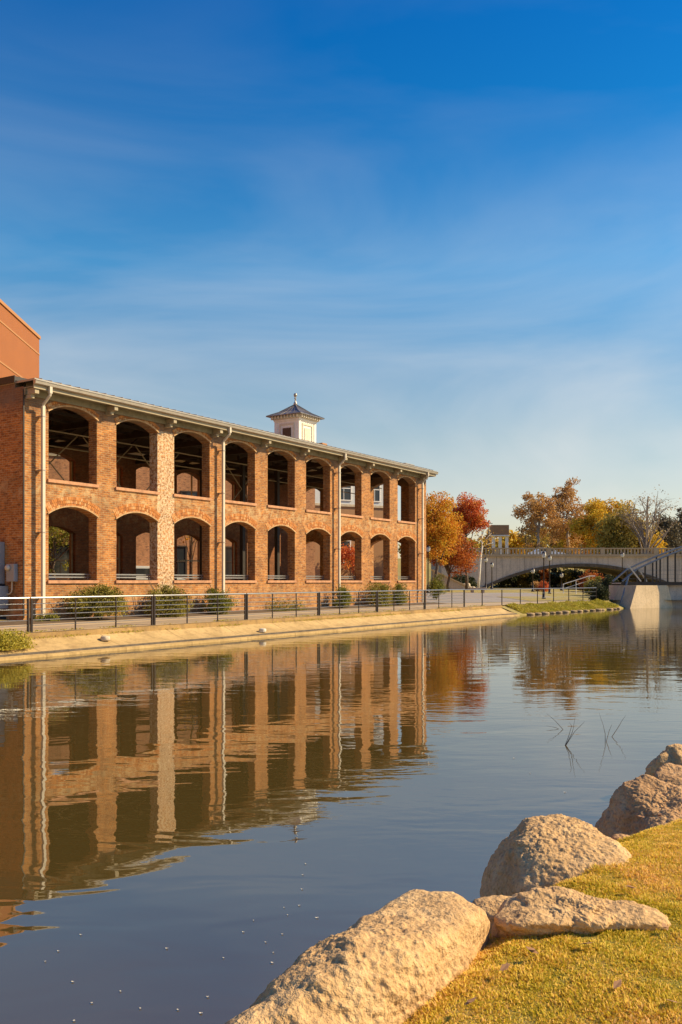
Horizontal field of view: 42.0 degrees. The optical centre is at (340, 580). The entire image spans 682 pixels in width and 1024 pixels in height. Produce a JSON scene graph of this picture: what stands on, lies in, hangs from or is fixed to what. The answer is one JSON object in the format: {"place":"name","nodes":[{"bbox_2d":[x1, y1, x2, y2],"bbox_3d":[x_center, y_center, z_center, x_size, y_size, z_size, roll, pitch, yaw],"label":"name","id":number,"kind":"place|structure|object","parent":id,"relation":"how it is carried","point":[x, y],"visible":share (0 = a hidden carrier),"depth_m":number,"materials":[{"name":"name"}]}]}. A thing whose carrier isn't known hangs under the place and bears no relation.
{"place":"outdoors","nodes":[
{"label":"outdoors","id":0,"kind":"place"},
{"bbox_2d":[0,604,472,633],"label":"promenade","id":1,"kind":"structure","parent":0,"point":[142,622],"depth_m":34.76,"materials":[{"name":"concrete"}]},
{"bbox_2d":[0,597,29,631],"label":"railing","id":2,"kind":"object","parent":1,"relation":"on","point":[28,614],"visible":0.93,"depth_m":26.61,"materials":[{"name":"metal"}]},
{"bbox_2d":[30,595,152,632],"bbox_3d":[-8.030,1.091,29.104,0.060,1.208,5.160,0,0,33],"label":"railing","id":3,"kind":"object","parent":1,"relation":"on","point":[75,607],"visible":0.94,"depth_m":28.78,"materials":[{"name":"metal"}]},
{"bbox_2d":[153,593,245,625],"bbox_3d":[-5.221,1.091,33.504,0.064,1.208,5.160,0,0,33],"label":"railing","id":4,"kind":"object","parent":1,"relation":"on","point":[186,608],"visible":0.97,"depth_m":33.01,"materials":[{"name":"metal"}]},
{"bbox_2d":[246,592,318,619],"bbox_3d":[-2.413,1.091,37.904,0.060,1.208,5.160,0,0,33],"label":"railing","id":5,"kind":"object","parent":1,"relation":"on","point":[272,605],"visible":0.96,"depth_m":37.73,"materials":[{"name":"metal"}]},
{"bbox_2d":[319,591,376,614],"bbox_3d":[0.396,1.091,42.304,0.060,1.208,5.160,0,0,33],"label":"railing","id":6,"kind":"object","parent":1,"relation":"on","point":[358,598],"visible":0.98,"depth_m":42.14,"materials":[{"name":"metal"}]},
{"bbox_2d":[377,590,424,611],"bbox_3d":[3.204,1.091,46.704,0.060,1.208,5.160,0,0,33],"label":"railing","id":7,"kind":"object","parent":1,"relation":"on","point":[409,606],"visible":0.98,"depth_m":46.47,"materials":[{"name":"metal"}]},
{"bbox_2d":[425,589,464,608],"bbox_3d":[6.013,1.091,51.104,0.060,1.208,5.160,0,0,33],"label":"railing","id":8,"kind":"object","parent":1,"relation":"on","point":[451,598],"visible":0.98,"depth_m":51.32,"materials":[{"name":"metal"}]},
{"bbox_2d":[0,608,513,654],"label":"bank apron","id":9,"kind":"object","parent":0,"point":[64,643],"visible":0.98,"depth_m":33.46,"materials":[{"name":"concrete"}]},
{"bbox_2d":[0,628,36,650],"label":"grass clump","id":10,"kind":"object","parent":9,"relation":"on","point":[10,640],"visible":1,"depth_m":25.26,"materials":[{"name":"green plant"}]},
{"bbox_2d":[17,605,501,638],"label":"kerb","id":11,"kind":"structure","parent":9,"relation":"on","point":[135,629],"depth_m":33.94,"materials":[{"name":"concrete"}]},
{"bbox_2d":[18,605,489,638],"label":"kerb weeds","id":12,"kind":"object","parent":11,"relation":"on","point":[241,623],"visible":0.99,"depth_m":36.77,"materials":[{"name":"green plant"}]},
{"bbox_2d":[0,558,609,633],"bbox_3d":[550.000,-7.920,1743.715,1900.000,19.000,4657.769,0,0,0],"label":"ground","id":13,"kind":"structure","parent":0,"point":[578,594],"depth_m":87.65,"materials":[{"name":"plant"}]},
{"bbox_2d":[0,299,40,378],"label":"terracotta building","id":14,"kind":"structure","parent":13,"relation":"on","point":[19,346],"depth_m":55.24,"materials":[{"name":"metal"}]},
{"bbox_2d":[49,527,68,575],"bbox_3d":[-20.242,-2.512,61.699,5.945,7.422,6.433,0,0,43],"label":"tree","id":15,"kind":"object","parent":13,"relation":"on","point":[53,540],"visible":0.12,"depth_m":61.56,"materials":[{"name":"green plant"}]},
{"bbox_2d":[136,566,185,579],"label":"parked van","id":16,"kind":"object","parent":13,"relation":"on","point":[142,569],"visible":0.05,"depth_m":65.25,"materials":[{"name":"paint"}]},
{"bbox_2d":[49,453,314,579],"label":"building","id":17,"kind":"structure","parent":13,"relation":"on","point":[59,463],"depth_m":67.78,"materials":[{"name":"brick"}]},
{"bbox_2d":[51,543,68,576],"bbox_3d":[-20.227,-1.505,64.074,1.400,2.390,0.098,0,0,-25],"label":"window","id":18,"kind":"structure","parent":17,"relation":"in","point":[65,556],"depth_m":64.11,"materials":[{"name":"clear glass"}]},
{"bbox_2d":[177,546,186,576],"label":"window","id":19,"kind":"structure","parent":17,"relation":"in","point":[181,550],"depth_m":67.85,"materials":[{"name":"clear glass"}]},
{"bbox_2d":[180,491,196,495],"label":"window","id":20,"kind":"structure","parent":17,"relation":"in","point":[181,492],"depth_m":68.05,"materials":[{"name":"grey glass"}]},
{"bbox_2d":[225,546,231,576],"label":"window","id":21,"kind":"structure","parent":17,"relation":"in","point":[228,549],"depth_m":69.42,"materials":[{"name":"black glass"}]},
{"bbox_2d":[181,535,196,579],"bbox_3d":[-10.259,-2.145,60.823,3.174,6.660,2.584,0,0,37],"label":"tree","id":22,"kind":"object","parent":13,"relation":"on","point":[189,552],"visible":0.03,"depth_m":60.77,"materials":[{"name":"brown plant"}]},
{"bbox_2d":[0,375,438,619],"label":"brick hall","id":23,"kind":"structure","parent":13,"relation":"on","point":[95,439],"depth_m":41.24,"materials":[{"name":"brick"}]},
{"bbox_2d":[0,542,7,618],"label":"electric cabinet","id":24,"kind":"object","parent":23,"relation":"attached to","point":[3,589],"visible":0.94,"depth_m":31.41,"materials":[{"name":"metal"}]},
{"bbox_2d":[5,564,17,594],"bbox_3d":[-11.677,-0.058,31.195,0.600,1.085,0.297,0,0,33],"label":"electric meter","id":25,"kind":"object","parent":23,"relation":"attached to","point":[11,573],"visible":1,"depth_m":31.11,"materials":[{"name":"metal"}]},
{"bbox_2d":[49,533,72,579],"bbox_3d":[-14.343,-1.220,44.382,0.085,2.400,2.280,0,0,33],"label":"window frame","id":26,"kind":"structure","parent":23,"relation":"in","point":[71,533],"depth_m":45.26,"materials":[{"name":"metal"}]},
{"bbox_2d":[116,536,119,579],"bbox_3d":[-12.600,-1.320,47.114,0.085,2.600,2.280,0,0,33],"label":"window frame","id":27,"kind":"structure","parent":23,"relation":"in","point":[118,558],"depth_m":48.00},
{"bbox_2d":[177,537,199,579],"bbox_3d":[-9.114,-1.320,52.576,0.085,2.600,2.280,0,0,33],"label":"window frame","id":28,"kind":"structure","parent":23,"relation":"in","point":[191,560],"depth_m":52.90,"materials":[{"name":"metal"}]},
{"bbox_2d":[184,475,199,518],"bbox_3d":[-9.114,-4.980,52.576,0.085,2.640,2.280,0,0,33],"label":"window frame","id":29,"kind":"structure","parent":23,"relation":"in","point":[191,475],"depth_m":52.90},
{"bbox_2d":[233,543,234,579],"bbox_3d":[-7.370,-1.220,55.307,0.085,2.400,2.280,0,0,33],"label":"window frame","id":30,"kind":"structure","parent":23,"relation":"in","point":[233,543],"depth_m":56.21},
{"bbox_2d":[266,393,324,455],"bbox_3d":[-2.744,-9.350,53.386,2.567,3.900,2.567,0,0,33],"label":"cupola","id":31,"kind":"object","parent":23,"relation":"on","point":[295,420],"visible":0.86,"depth_m":52.73,"materials":[{"name":"paint"}]},
{"bbox_2d":[279,422,293,436],"bbox_3d":[-3.219,-8.725,52.637,1.080,1.250,0.042,0,0,33],"label":"window","id":32,"kind":"structure","parent":31,"relation":"in","point":[286,431],"depth_m":52.62,"materials":[{"name":"white glass"}]},
{"bbox_2d":[302,423,312,441],"bbox_3d":[-2.001,-8.725,52.915,0.042,1.250,1.080,0,0,33],"label":"window","id":33,"kind":"structure","parent":31,"relation":"in","point":[305,432],"depth_m":52.85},
{"bbox_2d":[0,603,444,625],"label":"planting bed","id":34,"kind":"object","parent":13,"relation":"on","point":[12,622],"visible":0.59,"depth_m":35.74,"materials":[{"name":"soil"}]},
{"bbox_2d":[33,611,61,621],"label":"shrub","id":35,"kind":"object","parent":34,"relation":"on","point":[51,616],"visible":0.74,"depth_m":31.21,"materials":[{"name":"green plant"}]},
{"bbox_2d":[63,582,131,619],"bbox_3d":[-9.028,0.773,32.592,2.006,1.466,2.427,0,0,33],"label":"shrub","id":36,"kind":"object","parent":34,"relation":"on","point":[101,590],"visible":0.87,"depth_m":32.37,"materials":[{"name":"green plant"}]},
{"bbox_2d":[141,582,194,617],"bbox_3d":[-6.920,0.769,35.749,1.694,1.470,2.420,0,0,33],"label":"shrub","id":37,"kind":"object","parent":34,"relation":"on","point":[175,599],"visible":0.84,"depth_m":35.52,"materials":[{"name":"green plant"}]},
{"bbox_2d":[200,585,238,613],"bbox_3d":[-5.303,0.813,38.556,1.406,1.368,1.643,0,0,33],"label":"shrub","id":38,"kind":"object","parent":34,"relation":"on","point":[224,602],"visible":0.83,"depth_m":38.24,"materials":[{"name":"green plant"}]},
{"bbox_2d":[265,597,308,610],"bbox_3d":[-2.660,1.077,43.076,1.646,0.840,3.379,0,0,33],"label":"shrub","id":39,"kind":"object","parent":34,"relation":"on","point":[279,608],"visible":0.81,"depth_m":42.83,"materials":[{"name":"green plant"}]},
{"bbox_2d":[332,584,354,607],"bbox_3d":[0.063,0.817,47.157,1.152,1.352,1.600,0,0,19],"label":"shrub","id":40,"kind":"object","parent":34,"relation":"on","point":[344,599],"visible":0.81,"depth_m":46.87,"materials":[{"name":"green plant"}]},
{"bbox_2d":[362,582,394,606],"bbox_3d":[2.142,0.744,50.221,1.686,1.509,2.280,0,0,33],"label":"shrub","id":41,"kind":"object","parent":34,"relation":"on","point":[383,599],"visible":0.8,"depth_m":50.04,"materials":[{"name":"green plant"}]},
{"bbox_2d":[387,581,408,604],"bbox_3d":[3.396,0.752,52.368,1.295,1.479,1.626,0,0,18],"label":"shrub","id":42,"kind":"object","parent":34,"relation":"on","point":[398,586],"visible":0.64,"depth_m":52.15,"materials":[{"name":"green plant"}]},
{"bbox_2d":[341,544,354,579],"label":"tree","id":43,"kind":"object","parent":13,"relation":"on","point":[347,557],"visible":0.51,"depth_m":82.75,"materials":[{"name":"red plant"}]},
{"bbox_2d":[315,485,382,580],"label":"building","id":44,"kind":"structure","parent":13,"relation":"on","point":[347,503],"depth_m":85.03,"materials":[{"name":"brick"}]},
{"bbox_2d":[341,486,351,500],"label":"window","id":45,"kind":"structure","parent":44,"relation":"in","point":[344,496],"depth_m":84.77,"materials":[{"name":"white paint"}]},
{"bbox_2d":[374,485,380,501],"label":"window","id":46,"kind":"structure","parent":44,"relation":"in","point":[377,492],"depth_m":86.19,"materials":[{"name":"white paint"}]},
{"bbox_2d":[426,490,466,579],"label":"tree","id":47,"kind":"object","parent":13,"relation":"on","point":[441,530],"visible":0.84,"depth_m":75.29,"materials":[{"name":"orange plant"}]},
{"bbox_2d":[431,569,464,588],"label":"stair wall","id":48,"kind":"structure","parent":13,"relation":"on","point":[454,584],"depth_m":88.00,"materials":[{"name":"concrete"}]},
{"bbox_2d":[426,532,481,591],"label":"tree","id":49,"kind":"object","parent":13,"relation":"on","point":[464,556],"visible":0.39,"depth_m":79.20,"materials":[{"name":"orange plant"}]},
{"bbox_2d":[451,571,472,586],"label":"shrub","id":50,"kind":"object","parent":13,"relation":"on","point":[457,578],"visible":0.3,"depth_m":96.82,"materials":[{"name":"green plant"}]},
{"bbox_2d":[445,492,491,588],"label":"tree","id":51,"kind":"object","parent":13,"relation":"on","point":[473,517],"visible":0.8,"depth_m":84.97,"materials":[{"name":"red plant"}]},
{"bbox_2d":[459,536,479,553],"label":"tree","id":52,"kind":"object","parent":13,"relation":"on","point":[475,544],"visible":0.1,"depth_m":174.04,"materials":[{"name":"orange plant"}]},
{"bbox_2d":[468,576,476,587],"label":"shrub","id":53,"kind":"object","parent":13,"relation":"on","point":[473,583],"visible":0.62,"depth_m":98.66,"materials":[{"name":"green plant"}]},
{"bbox_2d":[467,528,495,587],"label":"birch tree","id":54,"kind":"object","parent":13,"relation":"on","point":[479,562],"visible":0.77,"depth_m":92.93,"materials":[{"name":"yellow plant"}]},
{"bbox_2d":[477,529,497,552],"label":"tree","id":55,"kind":"object","parent":13,"relation":"on","point":[490,538],"visible":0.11,"depth_m":183.66,"materials":[{"name":"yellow plant"}]},
{"bbox_2d":[489,525,509,553],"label":"small pavilion with columns","id":56,"kind":"object","parent":13,"relation":"on","point":[500,531],"visible":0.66,"depth_m":160.00,"materials":[{"name":"white paint"}]},
{"bbox_2d":[493,578,510,587],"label":"shrub","id":57,"kind":"object","parent":13,"relation":"on","point":[499,584],"visible":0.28,"depth_m":117.51,"materials":[{"name":"green plant"}]},
{"bbox_2d":[487,537,518,553],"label":"tree","id":58,"kind":"object","parent":13,"relation":"on","point":[510,542],"visible":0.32,"depth_m":167.46,"materials":[{"name":"yellow plant"}]},
{"bbox_2d":[501,575,521,586],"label":"shrub","id":59,"kind":"object","parent":13,"relation":"on","point":[512,581],"visible":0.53,"depth_m":117.83,"materials":[{"name":"green plant"}]},
{"bbox_2d":[497,529,527,553],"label":"tree","id":60,"kind":"object","parent":13,"relation":"on","point":[513,536],"visible":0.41,"depth_m":168.13,"materials":[{"name":"yellow plant"}]},
{"bbox_2d":[514,572,530,587],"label":"shrub","id":61,"kind":"object","parent":13,"relation":"on","point":[521,581],"visible":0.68,"depth_m":117.72,"materials":[{"name":"green plant"}]},
{"bbox_2d":[523,570,540,585],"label":"shrub","id":62,"kind":"object","parent":13,"relation":"on","point":[536,575],"visible":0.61,"depth_m":117.27,"materials":[{"name":"green plant"}]},
{"bbox_2d":[520,524,550,551],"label":"tree","id":63,"kind":"object","parent":13,"relation":"on","point":[535,542],"visible":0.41,"depth_m":164.93,"materials":[{"name":"yellow plant"}]},
{"bbox_2d":[511,491,573,550],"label":"tree","id":64,"kind":"object","parent":13,"relation":"on","point":[536,509],"visible":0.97,"depth_m":139.09,"materials":[{"name":"orange plant"}]},
{"bbox_2d":[537,581,548,591],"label":"shrub","id":65,"kind":"object","parent":13,"relation":"on","point":[546,584],"visible":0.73,"depth_m":91.85,"materials":[{"name":"red plant"}]},
{"bbox_2d":[538,568,552,581],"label":"shrub","id":66,"kind":"object","parent":13,"relation":"on","point":[546,573],"visible":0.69,"depth_m":117.49,"materials":[{"name":"red plant"}]},
{"bbox_2d":[547,555,551,593],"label":"street lamp","id":67,"kind":"object","parent":13,"relation":"on","point":[549,559],"visible":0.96,"depth_m":85.95,"materials":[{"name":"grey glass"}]},
{"bbox_2d":[545,568,565,586],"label":"shrub","id":68,"kind":"object","parent":13,"relation":"on","point":[555,579],"visible":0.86,"depth_m":117.68,"materials":[{"name":"green plant"}]},
{"bbox_2d":[431,548,681,587],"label":"arch bridge","id":69,"kind":"structure","parent":13,"relation":"on","point":[507,566],"depth_m":105.00,"materials":[{"name":"concrete"}]},
{"bbox_2d":[505,599,618,613],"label":"verge grass","id":70,"kind":"structure","parent":13,"relation":"on","point":[552,606],"depth_m":62.60,"materials":[{"name":"plant"}]},
{"bbox_2d":[541,477,587,553],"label":"tree","id":71,"kind":"object","parent":13,"relation":"on","point":[568,495],"visible":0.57,"depth_m":144.71,"materials":[{"name":"orange plant"}]},
{"bbox_2d":[552,536,579,553],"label":"tree","id":72,"kind":"object","parent":13,"relation":"on","point":[560,545],"visible":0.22,"depth_m":175.55,"materials":[{"name":"yellow plant"}]},
{"bbox_2d":[557,568,575,587],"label":"shrub","id":73,"kind":"object","parent":13,"relation":"on","point":[567,576],"visible":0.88,"depth_m":117.59,"materials":[{"name":"green plant"}]},
{"bbox_2d":[570,568,583,586],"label":"shrub","id":74,"kind":"object","parent":13,"relation":"on","point":[577,572],"visible":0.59,"depth_m":117.57,"materials":[{"name":"green plant"}]},
{"bbox_2d":[562,512,599,553],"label":"tree","id":75,"kind":"object","parent":13,"relation":"on","point":[572,537],"visible":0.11,"depth_m":150.80,"materials":[{"name":"green plant"}]},
{"bbox_2d":[576,569,603,591],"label":"shrub","id":76,"kind":"object","parent":13,"relation":"on","point":[593,575],"visible":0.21,"depth_m":96.70,"materials":[{"name":"red plant"}]},
{"bbox_2d":[583,576,601,595],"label":"shrub","id":77,"kind":"object","parent":13,"relation":"on","point":[587,589],"visible":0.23,"depth_m":83.65,"materials":[{"name":"green plant"}]},
{"bbox_2d":[588,579,610,600],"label":"shrub","id":78,"kind":"object","parent":13,"relation":"on","point":[602,590],"visible":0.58,"depth_m":71.72,"materials":[{"name":"green plant"}]},
{"bbox_2d":[566,497,637,553],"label":"tree","id":79,"kind":"object","parent":13,"relation":"on","point":[596,509],"visible":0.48,"depth_m":134.28,"materials":[{"name":"yellow plant"}]},
{"bbox_2d":[598,575,618,597],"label":"shrub","id":80,"kind":"object","parent":13,"relation":"on","point":[606,581],"visible":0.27,"depth_m":79.72,"materials":[{"name":"green plant"}]},
{"bbox_2d":[591,501,639,553],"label":"tree","id":81,"kind":"object","parent":13,"relation":"on","point":[611,526],"visible":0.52,"depth_m":122.96,"materials":[{"name":"green plant"}]},
{"bbox_2d":[612,511,658,553],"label":"tree","id":82,"kind":"object","parent":13,"relation":"on","point":[633,541],"visible":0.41,"depth_m":120.51,"materials":[{"name":"green plant"}]},
{"bbox_2d":[609,489,680,553],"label":"tree","id":83,"kind":"object","parent":13,"relation":"on","point":[643,538],"visible":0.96,"depth_m":117.94,"materials":[{"name":"grey plant"}]},
{"bbox_2d":[609,576,681,607],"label":"bridge abutment","id":84,"kind":"object","parent":13,"relation":"on","point":[647,596],"visible":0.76,"depth_m":72.46,"materials":[{"name":"concrete"}]},
{"bbox_2d":[611,546,681,584],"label":"truss bridge","id":85,"kind":"structure","parent":84,"relation":"on","point":[645,582],"depth_m":72.94,"materials":[{"name":"metal"}]},
{"bbox_2d":[636,530,667,553],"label":"tree","id":86,"kind":"object","parent":13,"relation":"on","point":[660,545],"visible":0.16,"depth_m":120.17,"materials":[{"name":"yellow plant"}]},
{"bbox_2d":[650,511,681,553],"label":"tree","id":87,"kind":"object","parent":13,"relation":"on","point":[675,537],"visible":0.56,"depth_m":128.58,"materials":[{"name":"green plant"}]},
{"bbox_2d":[671,507,681,553],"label":"tree","id":88,"kind":"object","parent":13,"relation":"on","point":[679,515],"visible":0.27,"depth_m":134.62,"materials":[{"name":"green plant"}]},
{"bbox_2d":[0,600,681,1023],"bbox_3d":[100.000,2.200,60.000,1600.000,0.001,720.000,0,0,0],"label":"water","id":89,"kind":"structure","parent":0,"point":[196,810],"depth_m":9.78,"materials":[{"name":"blue liquid"}]},
{"bbox_2d":[0,614,519,660],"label":"river wall","id":90,"kind":"structure","parent":89,"relation":"in","point":[137,647],"depth_m":31.72,"materials":[{"name":"concrete"}]},
{"bbox_2d":[0,613,516,656],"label":"river wall joint","id":91,"kind":"object","parent":90,"relation":"on","point":[56,651],"visible":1,"depth_m":31.99,"materials":[{"name":"concrete"}]},
{"bbox_2d":[225,889,489,1023],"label":"boulder","id":92,"kind":"object","parent":89,"relation":"in","point":[401,959],"visible":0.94,"depth_m":3.45,"materials":[{"name":"stone"}]},
{"bbox_2d":[480,814,631,896],"bbox_3d":[1.416,1.922,5.600,1.081,0.870,1.453,0,0,0],"label":"boulder","id":93,"kind":"object","parent":89,"relation":"in","point":[541,851],"visible":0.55,"depth_m":5.25,"materials":[{"name":"stone"}]},
{"bbox_2d":[595,774,681,836],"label":"boulder","id":94,"kind":"object","parent":89,"relation":"in","point":[649,798],"visible":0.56,"depth_m":6.63,"materials":[{"name":"stone"}]},
{"bbox_2d":[645,744,681,775],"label":"boulder","id":95,"kind":"object","parent":89,"relation":"in","point":[672,753],"visible":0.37,"depth_m":8.93,"materials":[{"name":"stone"}]},
{"bbox_2d":[0,0,681,557],"label":"sky","id":96,"kind":"structure","parent":0,"point":[451,230],"materials":[{"name":"blue"}]},
{"bbox_2d":[426,593,565,602],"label":"plaza","id":97,"kind":"structure","parent":0,"point":[489,597],"depth_m":68.17,"materials":[{"name":"concrete"}]},
{"bbox_2d":[426,545,429,592],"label":"street lamp","id":98,"kind":"object","parent":97,"relation":"on","point":[427,548],"visible":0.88,"depth_m":73.97,"materials":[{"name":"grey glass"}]},
{"bbox_2d":[426,573,446,599],"bbox_3d":[6.627,0.337,61.490,1.775,2.082,1.400,0,0,-30],"label":"shrub","id":99,"kind":"object","parent":97,"relation":"on","point":[437,584],"visible":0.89,"depth_m":61.30,"materials":[{"name":"green plant"}]},
{"bbox_2d":[503,596,569,600],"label":"lawn island","id":100,"kind":"structure","parent":97,"relation":"on","point":[530,598],"depth_m":71.15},
{"bbox_2d":[541,551,545,598],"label":"street lamp","id":101,"kind":"object","parent":100,"relation":"on","point":[543,554],"visible":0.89,"depth_m":71.44,"materials":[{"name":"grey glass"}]},
{"bbox_2d":[455,600,586,605],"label":"promenade","id":102,"kind":"structure","parent":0,"point":[490,604],"depth_m":59.56,"materials":[{"name":"concrete"}]},
{"bbox_2d":[465,588,596,604],"bbox_3d":[13.641,1.093,61.561,0.248,1.175,20.543,0,0,38],"label":"post fence","id":103,"kind":"object","parent":102,"relation":"on","point":[520,593],"visible":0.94,"depth_m":59.85,"materials":[{"name":"metal"}]},
{"bbox_2d":[404,818,681,1023],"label":"grass bank","id":104,"kind":"structure","parent":0,"point":[569,983],"depth_m":3.56,"materials":[{"name":"plant"}]},
{"bbox_2d":[472,895,510,934],"bbox_3d":[0.857,1.782,4.719,0.324,0.201,0.317,0,0,0],"label":"rock","id":105,"kind":"object","parent":104,"relation":"on","point":[490,905],"visible":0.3,"depth_m":4.66,"materials":[{"name":"stone"}]},
{"bbox_2d":[499,962,509,970],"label":"dry leaf","id":106,"kind":"object","parent":104,"relation":"on","point":[504,966],"visible":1,"depth_m":3.61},
{"bbox_2d":[491,886,670,937],"bbox_3d":[1.155,1.696,4.296,0.880,0.410,0.581,0,0,0],"label":"boulder","id":107,"kind":"object","parent":104,"relation":"on","point":[544,911],"visible":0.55,"depth_m":4.11,"materials":[{"name":"stone"}]},
{"bbox_2d":[613,979,621,987],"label":"dry leaf","id":108,"kind":"object","parent":104,"relation":"on","point":[617,983],"visible":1,"depth_m":3.46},
{"bbox_2d":[611,833,629,840],"bbox_3d":[1.823,1.699,5.749,0.155,0.112,0.167,0,0,0],"label":"rock","id":109,"kind":"object","parent":104,"relation":"on","point":[616,836],"visible":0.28,"depth_m":5.73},
{"bbox_2d":[654,763,681,785],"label":"boulder","id":110,"kind":"object","parent":104,"relation":"on","point":[671,773],"visible":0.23,"depth_m":7.69,"materials":[{"name":"stone"}]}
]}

